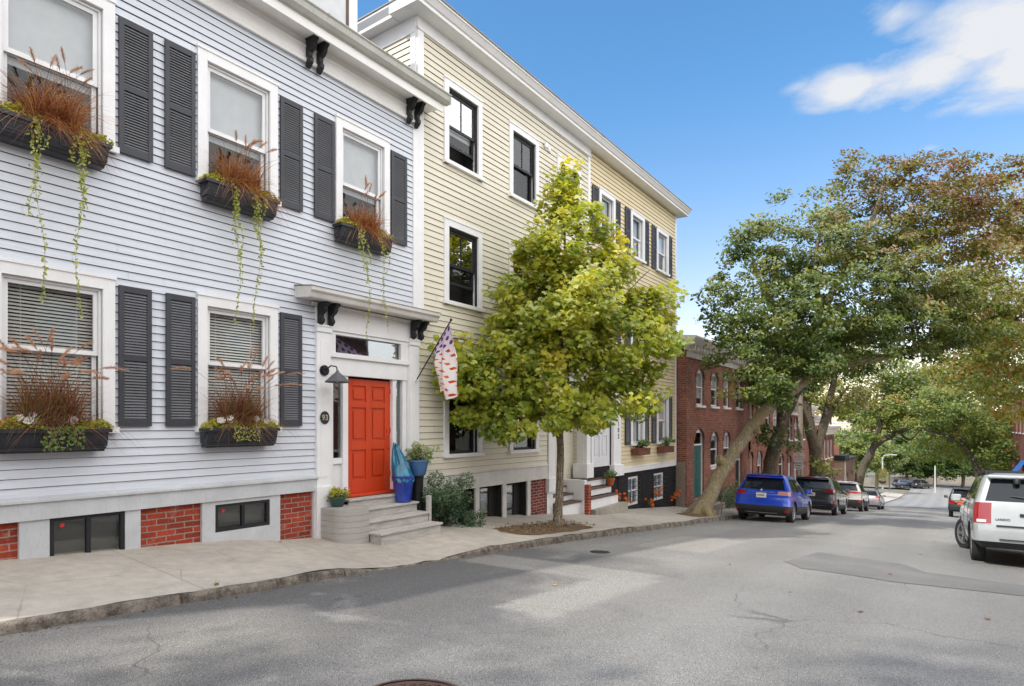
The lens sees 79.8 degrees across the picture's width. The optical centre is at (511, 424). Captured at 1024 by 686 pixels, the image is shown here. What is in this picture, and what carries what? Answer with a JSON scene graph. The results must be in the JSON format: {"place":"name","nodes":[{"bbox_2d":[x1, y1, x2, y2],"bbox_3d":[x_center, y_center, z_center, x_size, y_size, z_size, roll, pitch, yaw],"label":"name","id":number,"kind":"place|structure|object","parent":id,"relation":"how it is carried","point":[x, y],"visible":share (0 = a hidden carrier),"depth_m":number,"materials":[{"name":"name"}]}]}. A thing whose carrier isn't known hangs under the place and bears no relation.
{"place":"outdoors","nodes":[
{"label":"outdoors","id":0,"kind":"place"},
{"bbox_2d":[0,516,758,640],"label":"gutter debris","id":1,"kind":"object","parent":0,"point":[290,586],"visible":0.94,"depth_m":6.64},
{"bbox_2d":[0,492,902,621],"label":"sidewalk","id":2,"kind":"structure","parent":0,"point":[61,582],"depth_m":7.37,"materials":[{"name":"concrete"}]},
{"bbox_2d":[321,493,442,568],"bbox_3d":[-2.179,1.650,10.408,1.030,1.300,1.976,0,0,35],"label":"doorstep","id":3,"kind":"object","parent":2,"relation":"on","point":[383,519],"visible":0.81,"depth_m":10.10,"materials":[{"name":"stone"}]},
{"bbox_2d":[328,496,345,506],"bbox_3d":[-2.838,1.245,9.954,0.286,0.170,0.286,0,0,35],"label":"planter pot","id":4,"kind":"object","parent":3,"relation":"on","point":[337,501],"visible":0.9,"depth_m":9.86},
{"bbox_2d":[324,486,350,501],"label":"potted plant","id":5,"kind":"object","parent":4,"relation":"in","point":[337,492],"visible":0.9,"depth_m":9.97,"materials":[{"name":"yellow plant"}]},
{"bbox_2d":[391,475,414,502],"bbox_3d":[-1.969,1.160,11.091,0.424,0.480,0.424,0,0,35],"label":"planter pot","id":6,"kind":"object","parent":3,"relation":"on","point":[403,491],"visible":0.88,"depth_m":10.95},
{"bbox_2d":[391,442,414,482],"bbox_3d":[-1.970,0.675,11.094,0.406,0.729,0.418,0,0,35],"label":"plastic wrap","id":7,"kind":"object","parent":6,"relation":"on","point":[400,466],"visible":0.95,"depth_m":10.96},
{"bbox_2d":[412,476,423,510],"bbox_3d":[-1.757,1.475,11.407,0.233,1.050,0.233,0,0,35],"label":"plant stand","id":8,"kind":"object","parent":2,"relation":"on","point":[417,493],"visible":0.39,"depth_m":11.32,"materials":[{"name":"metal"}]},
{"bbox_2d":[408,459,427,475],"bbox_3d":[-1.736,0.795,11.367,0.403,0.290,0.403,0,0,35],"label":"planter pot","id":9,"kind":"object","parent":8,"relation":"on","point":[418,467],"visible":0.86,"depth_m":11.23,"materials":[{"name":"blue ceramic"}]},
{"bbox_2d":[405,441,439,463],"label":"potted plant","id":10,"kind":"object","parent":9,"relation":"in","point":[415,452],"visible":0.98,"depth_m":11.33,"materials":[{"name":"green plant"}]},
{"bbox_2d":[411,470,476,526],"bbox_3d":[-1.301,1.566,11.802,1.002,1.414,1.473,0,0,35],"label":"evergreen shrub","id":11,"kind":"object","parent":2,"relation":"on","point":[447,500],"visible":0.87,"depth_m":11.62,"materials":[{"name":"green plant"}]},
{"bbox_2d":[454,508,486,527],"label":"evergreen shrub","id":12,"kind":"object","parent":2,"relation":"on","point":[470,518],"visible":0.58,"depth_m":12.26,"materials":[{"name":"green plant"}]},
{"bbox_2d":[494,523,592,534],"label":"tree pit ground","id":13,"kind":"structure","parent":2,"relation":"on","point":[541,531],"depth_m":12.34,"materials":[{"name":"soil"}]},
{"bbox_2d":[425,153,693,527],"bbox_3d":[1.100,-1.741,13.150,5.734,8.190,3.202,0,0,-4],"label":"maple tree","id":14,"kind":"object","parent":13,"relation":"on","point":[531,357],"visible":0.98,"depth_m":12.60,"materials":[{"name":"green plant"}]},
{"bbox_2d":[553,485,581,514],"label":"porch steps","id":15,"kind":"structure","parent":2,"relation":"on","point":[571,507],"depth_m":16.33,"materials":[{"name":"white paint"}]},
{"bbox_2d":[579,477,627,528],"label":"entrance steps","id":16,"kind":"structure","parent":2,"relation":"on","point":[607,502],"depth_m":17.27,"materials":[{"name":"white paint"}]},
{"bbox_2d":[676,462,685,507],"bbox_3d":[6.322,2.390,22.939,0.350,2.020,0.060,0,0,35],"label":"wooden fence","id":17,"kind":"object","parent":2,"relation":"on","point":[680,475],"visible":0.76,"depth_m":22.93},
{"bbox_2d":[675,512,717,516],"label":"tree pit ground","id":18,"kind":"structure","parent":2,"relation":"on","point":[692,514],"depth_m":19.64,"materials":[{"name":"soil"}]},
{"bbox_2d":[495,510,699,532],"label":"mulch chips","id":19,"kind":"object","parent":18,"relation":"on","point":[537,522],"visible":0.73,"depth_m":12.71,"materials":[{"name":"brown wood"}]},
{"bbox_2d":[685,147,1023,518],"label":"street tree","id":20,"kind":"object","parent":18,"relation":"on","point":[829,334],"visible":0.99,"depth_m":19.89,"materials":[{"name":"green plant"}]},
{"bbox_2d":[716,477,740,508],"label":"hedge","id":21,"kind":"object","parent":2,"relation":"on","point":[729,496],"visible":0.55,"depth_m":25.41,"materials":[{"name":"green plant"}]},
{"bbox_2d":[736,325,855,473],"bbox_3d":[13.282,-0.418,28.862,5.194,9.356,5.251,0,0,35],"label":"street tree","id":22,"kind":"object","parent":2,"relation":"on","point":[774,441],"visible":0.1,"depth_m":28.23,"materials":[{"name":"green plant"}]},
{"bbox_2d":[793,451,803,474],"bbox_3d":[15.034,2.892,32.117,0.574,3.000,0.083,0,0,35],"label":"parking sign","id":23,"kind":"object","parent":2,"relation":"on","point":[797,458],"visible":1,"depth_m":32.09,"materials":[{"name":"metal"}]},
{"bbox_2d":[798,390,802,474],"bbox_3d":[15.672,1.259,33.273,0.298,7.100,0.298,0,0,35],"label":"utility pole","id":24,"kind":"object","parent":2,"relation":"on","point":[800,416],"visible":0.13,"depth_m":33.17,"materials":[{"name":"brown wood"}]},
{"bbox_2d":[803,337,889,476],"bbox_3d":[19.248,-0.355,36.527,6.294,11.585,5.137,0,0,7],"label":"street tree","id":25,"kind":"object","parent":2,"relation":"on","point":[816,441],"visible":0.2,"depth_m":36.26,"materials":[{"name":"brown plant"}]},
{"bbox_2d":[843,357,966,485],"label":"street tree","id":26,"kind":"object","parent":2,"relation":"on","point":[889,385],"visible":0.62,"depth_m":54.90,"materials":[{"name":"green plant"}]},
{"bbox_2d":[0,489,1023,685],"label":"road","id":27,"kind":"structure","parent":0,"point":[687,605],"depth_m":5.64,"materials":[{"name":"asphalt"}]},
{"bbox_2d":[374,678,456,685],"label":"manhole cover","id":28,"kind":"object","parent":27,"relation":"on","point":[409,682],"visible":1,"depth_m":3.96,"materials":[{"name":"metal"}]},
{"bbox_2d":[735,473,811,522],"bbox_3d":[9.470,2.595,21.992,2.170,1.601,4.305,0,-5,35],"label":"crossover car","id":29,"kind":"object","parent":27,"relation":"on","point":[763,495],"visible":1,"depth_m":20.45,"materials":[{"name":"blue paint"}]},
{"bbox_2d":[796,475,848,515],"bbox_3d":[14.849,3.387,29.526,2.310,1.789,4.812,0,-6,35],"label":"suv car","id":30,"kind":"object","parent":27,"relation":"on","point":[828,493],"visible":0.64,"depth_m":27.61,"materials":[{"name":"grey paint"}]},
{"bbox_2d":[837,481,870,511],"bbox_3d":[20.568,4.362,37.487,2.310,1.756,4.810,0,-6,35],"label":"suv car","id":31,"kind":"object","parent":27,"relation":"on","point":[858,495],"visible":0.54,"depth_m":35.51,"materials":[{"name":"white paint"}]},
{"bbox_2d":[853,489,885,509],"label":"sedan car","id":32,"kind":"object","parent":27,"relation":"on","point":[876,499],"visible":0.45,"depth_m":44.52,"materials":[{"name":"silver metal"}]},
{"bbox_2d":[785,552,1023,595],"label":"road patch","id":33,"kind":"object","parent":27,"relation":"on","point":[856,566],"visible":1,"depth_m":9.41,"materials":[{"name":"asphalt"}]},
{"bbox_2d":[944,487,969,516],"bbox_3d":[26.928,4.614,36.251,2.227,1.769,4.252,0,-6,35],"label":"suv","id":34,"kind":"object","parent":27,"relation":"on","point":[954,506],"visible":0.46,"depth_m":34.96,"materials":[{"name":"black paint"}]},
{"bbox_2d":[951,470,1023,560],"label":"old suv","id":35,"kind":"object","parent":27,"relation":"on","point":[992,511],"visible":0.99,"depth_m":11.20,"materials":[{"name":"silver metal"}]},
{"bbox_2d":[323,432,971,569],"bbox_3d":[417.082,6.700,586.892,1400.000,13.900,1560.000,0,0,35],"label":"ground","id":36,"kind":"structure","parent":0,"point":[891,490],"depth_m":129.89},
{"bbox_2d":[0,0,451,559],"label":"clapboard house","id":37,"kind":"structure","parent":36,"relation":"on","point":[326,100],"depth_m":8.37,"materials":[{"name":"white paint"}]},
{"bbox_2d":[0,108,112,170],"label":"window box","id":38,"kind":"object","parent":37,"relation":"attached to","point":[58,148],"visible":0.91,"depth_m":6.76,"materials":[{"name":"plastic"}]},
{"bbox_2d":[25,118,51,303],"bbox_3d":[-5.116,-2.304,6.616,0.226,2.006,0.121,0,0,-43],"label":"trailing vine","id":39,"kind":"object","parent":38,"relation":"hanging from","point":[36,162],"visible":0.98,"depth_m":6.61,"materials":[{"name":"green plant"}]},
{"bbox_2d":[0,100,113,145],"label":"bedding plant","id":40,"kind":"object","parent":38,"relation":"in","point":[15,110],"visible":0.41,"depth_m":6.63,"materials":[{"name":"green plant"}]},
{"bbox_2d":[0,46,126,177],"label":"fountain grass","id":41,"kind":"object","parent":38,"relation":"in","point":[53,109],"depth_m":6.75,"materials":[{"name":"plant"}]},
{"bbox_2d":[68,134,92,317],"bbox_3d":[-4.875,-2.244,6.928,0.120,2.084,0.224,0,0,41],"label":"trailing vine","id":42,"kind":"object","parent":38,"relation":"hanging from","point":[82,163],"visible":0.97,"depth_m":6.93,"materials":[{"name":"green plant"}]},
{"bbox_2d":[0,429,112,453],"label":"window box","id":43,"kind":"object","parent":37,"relation":"attached to","point":[22,446],"visible":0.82,"depth_m":6.69,"materials":[{"name":"plastic"}]},
{"bbox_2d":[0,416,113,429],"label":"bedding plant","id":44,"kind":"object","parent":43,"relation":"in","point":[101,422],"visible":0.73,"depth_m":6.70,"materials":[{"name":"green plant"}]},
{"bbox_2d":[40,425,85,451],"bbox_3d":[-4.956,0.153,6.776,0.109,0.298,0.431,0,0,35],"label":"creeping plant","id":45,"kind":"object","parent":43,"relation":"hanging from","point":[77,430],"visible":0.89,"depth_m":6.77,"materials":[{"name":"green plant"}]},
{"bbox_2d":[0,326,143,472],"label":"fountain grass","id":46,"kind":"object","parent":43,"relation":"in","point":[52,405],"depth_m":6.71,"materials":[{"name":"plant"}]},
{"bbox_2d":[0,0,119,154],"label":"window","id":47,"kind":"structure","parent":37,"relation":"in","point":[84,29],"depth_m":7.21,"materials":[{"name":"white paint"}]},
{"bbox_2d":[0,257,119,432],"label":"window","id":48,"kind":"structure","parent":37,"relation":"in","point":[21,310],"depth_m":7.17,"materials":[{"name":"white paint"}]},
{"bbox_2d":[50,511,124,555],"bbox_3d":[-5.188,1.329,7.380,0.432,0.542,0.780,0,0,35],"label":"basement window","id":49,"kind":"structure","parent":37,"relation":"in","point":[86,533],"depth_m":7.29,"materials":[{"name":"glass"}]},
{"bbox_2d":[194,43,281,207],"bbox_3d":[-4.062,-4.228,8.897,0.510,1.855,1.275,0,0,35],"label":"window","id":50,"kind":"structure","parent":37,"relation":"in","point":[231,96],"depth_m":8.89,"materials":[{"name":"white paint"}]},
{"bbox_2d":[194,292,281,431],"bbox_3d":[-4.062,-0.847,8.897,0.510,1.895,1.275,0,0,35],"label":"window","id":51,"kind":"structure","parent":37,"relation":"in","point":[218,336],"depth_m":8.92,"materials":[{"name":"white paint"}]},
{"bbox_2d":[198,177,279,220],"bbox_3d":[-3.829,-3.164,8.653,0.223,0.269,1.110,0,0,35],"label":"window box","id":52,"kind":"object","parent":37,"relation":"attached to","point":[214,190],"visible":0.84,"depth_m":8.48,"materials":[{"name":"plastic"}]},
{"bbox_2d":[231,186,244,323],"bbox_3d":[-3.809,-2.348,8.471,0.206,1.926,0.122,0,0,-12],"label":"trailing vine","id":53,"kind":"object","parent":52,"relation":"hanging from","point":[236,217],"visible":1,"depth_m":8.47,"materials":[{"name":"green plant"}]},
{"bbox_2d":[199,171,281,201],"bbox_3d":[-3.812,-3.346,8.650,0.247,0.190,1.165,0,0,35],"label":"bedding plant","id":54,"kind":"object","parent":52,"relation":"in","point":[212,176],"visible":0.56,"depth_m":8.35,"materials":[{"name":"green plant"}]},
{"bbox_2d":[194,129,291,227],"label":"fountain grass","id":55,"kind":"object","parent":52,"relation":"in","point":[250,182],"depth_m":8.56,"materials":[{"name":"plant"}]},
{"bbox_2d":[250,193,267,331],"bbox_3d":[-3.608,-2.312,8.735,0.149,1.986,0.240,0,0,35],"label":"trailing vine","id":56,"kind":"object","parent":52,"relation":"hanging from","point":[257,232],"visible":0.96,"depth_m":8.71,"materials":[{"name":"green plant"}]},
{"bbox_2d":[199,428,279,447],"bbox_3d":[-3.829,0.178,8.653,0.223,0.264,1.110,0,0,35],"label":"window box","id":57,"kind":"object","parent":37,"relation":"attached to","point":[209,438],"visible":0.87,"depth_m":8.49,"materials":[{"name":"plastic"}]},
{"bbox_2d":[169,345,305,460],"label":"fountain grass","id":58,"kind":"object","parent":57,"relation":"in","point":[244,412],"depth_m":8.54,"materials":[{"name":"plant"}]},
{"bbox_2d":[199,418,282,429],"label":"bedding plant","id":59,"kind":"object","parent":57,"relation":"in","point":[213,423],"visible":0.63,"depth_m":8.38,"materials":[{"name":"green plant"}]},
{"bbox_2d":[215,499,269,532],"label":"basement window","id":60,"kind":"structure","parent":37,"relation":"in","point":[241,513],"depth_m":8.87,"materials":[{"name":"glass"}]},
{"bbox_2d":[319,359,349,382],"bbox_3d":[-2.829,-0.873,9.813,0.500,0.395,0.400,0,0,35],"label":"wall lamp","id":61,"kind":"object","parent":37,"relation":"attached to","point":[337,376],"visible":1,"depth_m":9.85,"materials":[{"name":"metal"}]},
{"bbox_2d":[333,113,392,242],"bbox_3d":[-2.735,-4.228,10.765,0.510,1.855,1.259,0,0,35],"label":"window","id":62,"kind":"structure","parent":37,"relation":"in","point":[360,152],"depth_m":10.82,"materials":[{"name":"white paint"}]},
{"bbox_2d":[332,222,394,255],"bbox_3d":[-2.523,-3.164,10.491,0.223,0.269,1.180,0,0,35],"label":"window box","id":63,"kind":"object","parent":37,"relation":"attached to","point":[342,232],"visible":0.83,"depth_m":10.29,"materials":[{"name":"plastic"}]},
{"bbox_2d":[328,175,398,258],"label":"fountain grass","id":64,"kind":"object","parent":63,"relation":"in","point":[369,224],"depth_m":10.38,"materials":[{"name":"plant"}]},
{"bbox_2d":[358,228,371,338],"bbox_3d":[-2.449,-2.348,10.159,0.168,1.878,0.270,0,0,-45],"label":"trailing vine","id":65,"kind":"object","parent":63,"relation":"hanging from","point":[364,262],"visible":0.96,"depth_m":10.13,"materials":[{"name":"green plant"}]},
{"bbox_2d":[348,378,390,493],"bbox_3d":[-2.545,0.195,10.915,0.126,1.990,1.045,0,0,35],"label":"door","id":66,"kind":"structure","parent":37,"relation":"in","point":[369,429],"depth_m":10.91,"materials":[{"name":"orange paint"}]},
{"bbox_2d":[415,318,457,399],"bbox_3d":[-1.394,-1.115,11.039,0.245,1.372,1.623,0,0,-35],"label":"house flag","id":67,"kind":"object","parent":37,"relation":"attached to","point":[445,360],"visible":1,"depth_m":10.52,"materials":[{"name":"fabric"}]},
{"bbox_2d":[0,494,904,635],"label":"kerb","id":68,"kind":"structure","parent":36,"relation":"on","point":[14,626],"depth_m":6.55,"materials":[{"name":"stone"}]},
{"bbox_2d":[357,0,605,520],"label":"cream house","id":69,"kind":"structure","parent":36,"relation":"on","point":[501,133],"depth_m":13.30,"materials":[{"name":"white paint"}]},
{"bbox_2d":[433,395,484,457],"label":"window","id":70,"kind":"structure","parent":69,"relation":"in","point":[458,442],"depth_m":13.24,"materials":[{"name":"white paint"}]},
{"bbox_2d":[436,215,484,312],"bbox_3d":[-1.168,-3.333,12.969,0.510,1.765,1.290,0,0,35],"label":"window","id":71,"kind":"structure","parent":69,"relation":"in","point":[463,243],"depth_m":13.23,"materials":[{"name":"white paint"}]},
{"bbox_2d":[442,74,484,181],"bbox_3d":[-1.168,-6.177,12.969,0.510,1.755,1.290,0,0,35],"label":"window","id":72,"kind":"structure","parent":69,"relation":"in","point":[463,119],"depth_m":13.12,"materials":[{"name":"white paint"}]},
{"bbox_2d":[480,485,501,516],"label":"basement window","id":73,"kind":"structure","parent":69,"relation":"in","point":[490,496],"depth_m":14.02,"materials":[{"name":"glass"}]},
{"bbox_2d":[507,481,525,514],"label":"basement window","id":74,"kind":"structure","parent":69,"relation":"in","point":[516,492],"depth_m":14.82,"materials":[{"name":"glass"}]},
{"bbox_2d":[500,372,540,453],"bbox_3d":[0.144,-0.332,14.816,0.510,2.005,1.300,0,0,35],"label":"window","id":75,"kind":"structure","parent":69,"relation":"in","point":[529,445],"depth_m":15.10,"materials":[{"name":"white paint"}]},
{"bbox_2d":[504,120,540,211],"bbox_3d":[0.144,-6.177,14.816,0.510,1.755,1.300,0,0,35],"label":"window","id":76,"kind":"structure","parent":69,"relation":"in","point":[523,184],"depth_m":15.10,"materials":[{"name":"white paint"}]},
{"bbox_2d":[508,243,538,310],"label":"window","id":77,"kind":"structure","parent":69,"relation":"in","point":[511,249],"depth_m":14.33,"materials":[{"name":"white paint"}]},
{"bbox_2d":[557,153,581,229],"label":"window","id":78,"kind":"structure","parent":69,"relation":"in","point":[559,157],"depth_m":16.46,"materials":[{"name":"white paint"}]},
{"bbox_2d":[583,137,691,508],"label":"yellow house","id":79,"kind":"structure","parent":36,"relation":"on","point":[644,207],"depth_m":20.37,"materials":[{"name":"white paint"}]},
{"bbox_2d":[594,398,609,466],"bbox_3d":[2.596,0.220,18.127,0.051,2.040,1.240,0,0,35],"label":"door","id":80,"kind":"structure","parent":79,"relation":"in","point":[601,442],"depth_m":18.23,"materials":[{"name":"white paint"}]},
{"bbox_2d":[598,186,615,243],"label":"window","id":81,"kind":"structure","parent":79,"relation":"in","point":[609,200],"depth_m":18.55,"materials":[{"name":"white paint"}]},
{"bbox_2d":[628,476,639,505],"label":"basement window","id":82,"kind":"structure","parent":79,"relation":"in","point":[633,485],"depth_m":20.04,"materials":[{"name":"white paint"}]},
{"bbox_2d":[629,208,646,263],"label":"window","id":83,"kind":"structure","parent":79,"relation":"in","point":[637,220],"depth_m":20.36,"materials":[{"name":"white paint"}]},
{"bbox_2d":[629,400,646,445],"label":"window","id":84,"kind":"structure","parent":79,"relation":"in","point":[637,430],"depth_m":20.37,"materials":[{"name":"white paint"}]},
{"bbox_2d":[654,472,664,500],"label":"basement window","id":85,"kind":"structure","parent":79,"relation":"in","point":[658,477],"depth_m":21.85,"materials":[{"name":"white paint"}]},
{"bbox_2d":[655,394,668,443],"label":"window","id":86,"kind":"structure","parent":79,"relation":"in","point":[662,418],"depth_m":22.15,"materials":[{"name":"white paint"}]},
{"bbox_2d":[655,226,669,276],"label":"window","id":87,"kind":"structure","parent":79,"relation":"in","point":[662,236],"depth_m":22.13,"materials":[{"name":"white paint"}]},
{"bbox_2d":[675,335,759,509],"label":"brick house","id":88,"kind":"structure","parent":36,"relation":"on","point":[718,425],"depth_m":24.59,"materials":[{"name":"red brick"}]},
{"bbox_2d":[694,445,701,497],"bbox_3d":[7.263,1.832,24.134,0.080,2.036,1.059,0,0,35],"label":"door","id":89,"kind":"structure","parent":88,"relation":"in","point":[697,449],"depth_m":24.21,"materials":[{"name":"green paint"}]},
{"bbox_2d":[696,369,705,407],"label":"window","id":90,"kind":"structure","parent":88,"relation":"in","point":[699,375],"depth_m":24.43,"materials":[{"name":"glass"}]},
{"bbox_2d":[710,432,716,469],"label":"window","id":91,"kind":"structure","parent":88,"relation":"in","point":[713,444],"depth_m":25.95,"materials":[{"name":"white paint"}]},
{"bbox_2d":[711,373,719,408],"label":"window","id":92,"kind":"structure","parent":88,"relation":"in","point":[713,383],"depth_m":25.95,"materials":[{"name":"white paint"}]},
{"bbox_2d":[694,382,787,474],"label":"brick house","id":93,"kind":"structure","parent":36,"relation":"on","point":[758,452],"depth_m":32.26,"materials":[{"name":"red brick"}]},
{"bbox_2d":[780,403,818,479],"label":"brick house","id":94,"kind":"structure","parent":36,"relation":"on","point":[793,422],"depth_m":39.45,"materials":[{"name":"red brick"}]},
{"bbox_2d":[824,425,840,478],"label":"brick house","id":95,"kind":"structure","parent":36,"relation":"on","point":[829,443],"depth_m":50.72,"materials":[{"name":"white paint"}]},
{"bbox_2d":[811,378,873,424],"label":"distant tree","id":96,"kind":"object","parent":36,"relation":"on","point":[839,387],"visible":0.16,"depth_m":148.75,"materials":[{"name":"green plant"}]},
{"bbox_2d":[834,445,856,481],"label":"building","id":97,"kind":"structure","parent":36,"relation":"on","point":[845,463],"depth_m":56.29,"materials":[{"name":"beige brick"}]},
{"bbox_2d":[834,428,883,476],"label":"distant tree","id":98,"kind":"object","parent":36,"relation":"on","point":[850,446],"visible":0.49,"depth_m":90.47,"materials":[{"name":"green plant"}]},
{"bbox_2d":[836,401,905,469],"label":"distant tree","id":99,"kind":"object","parent":36,"relation":"on","point":[887,426],"visible":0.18,"depth_m":181.59,"materials":[{"name":"green plant"}]},
{"bbox_2d":[855,429,908,490],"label":"distant tree","id":100,"kind":"object","parent":36,"relation":"on","point":[898,459],"visible":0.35,"depth_m":109.08,"materials":[{"name":"green plant"}]},
{"bbox_2d":[883,432,931,479],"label":"distant tree","id":101,"kind":"object","parent":36,"relation":"on","point":[898,441],"visible":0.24,"depth_m":133.97,"materials":[{"name":"green plant"}]},
{"bbox_2d":[863,475,974,486],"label":"retaining wall","id":102,"kind":"structure","parent":36,"relation":"on","point":[871,481],"depth_m":138.53,"materials":[{"name":"concrete"}]},
{"bbox_2d":[902,439,970,486],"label":"distant tree","id":103,"kind":"object","parent":36,"relation":"on","point":[939,467],"visible":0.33,"depth_m":128.78,"materials":[{"name":"green plant"}]},
{"bbox_2d":[900,381,1019,477],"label":"street tree","id":104,"kind":"object","parent":36,"relation":"on","point":[952,415],"visible":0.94,"depth_m":49.23,"materials":[{"name":"green plant"}]},
{"bbox_2d":[932,437,997,487],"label":"distant tree","id":105,"kind":"object","parent":36,"relation":"on","point":[963,472],"visible":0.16,"depth_m":126.28,"materials":[{"name":"green plant"}]},
{"bbox_2d":[1008,384,1023,470],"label":"brick house","id":106,"kind":"structure","parent":36,"relation":"on","point":[1018,433],"depth_m":48.01,"materials":[{"name":"red brick"}]},
{"bbox_2d":[357,0,1023,430],"label":"sky","id":107,"kind":"structure","parent":0,"point":[727,104],"materials":[{"name":"blue"}]},
{"bbox_2d":[867,485,969,489],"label":"cross street","id":108,"kind":"structure","parent":0,"point":[937,487],"depth_m":129.10,"materials":[{"name":"asphalt"}]},
{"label":"pavement","id":109,"kind":"structure","parent":0,"visible":0},
{"bbox_2d":[898,337,1023,474],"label":"street tree","id":110,"kind":"object","parent":109,"relation":"on","point":[936,455],"visible":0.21,"depth_m":58.48,"materials":[{"name":"green plant"}]},
{"bbox_2d":[910,166,1023,424],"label":"street tree","id":111,"kind":"object","parent":109,"relation":"on","point":[997,393],"visible":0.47,"depth_m":26.89,"materials":[{"name":"green plant"}]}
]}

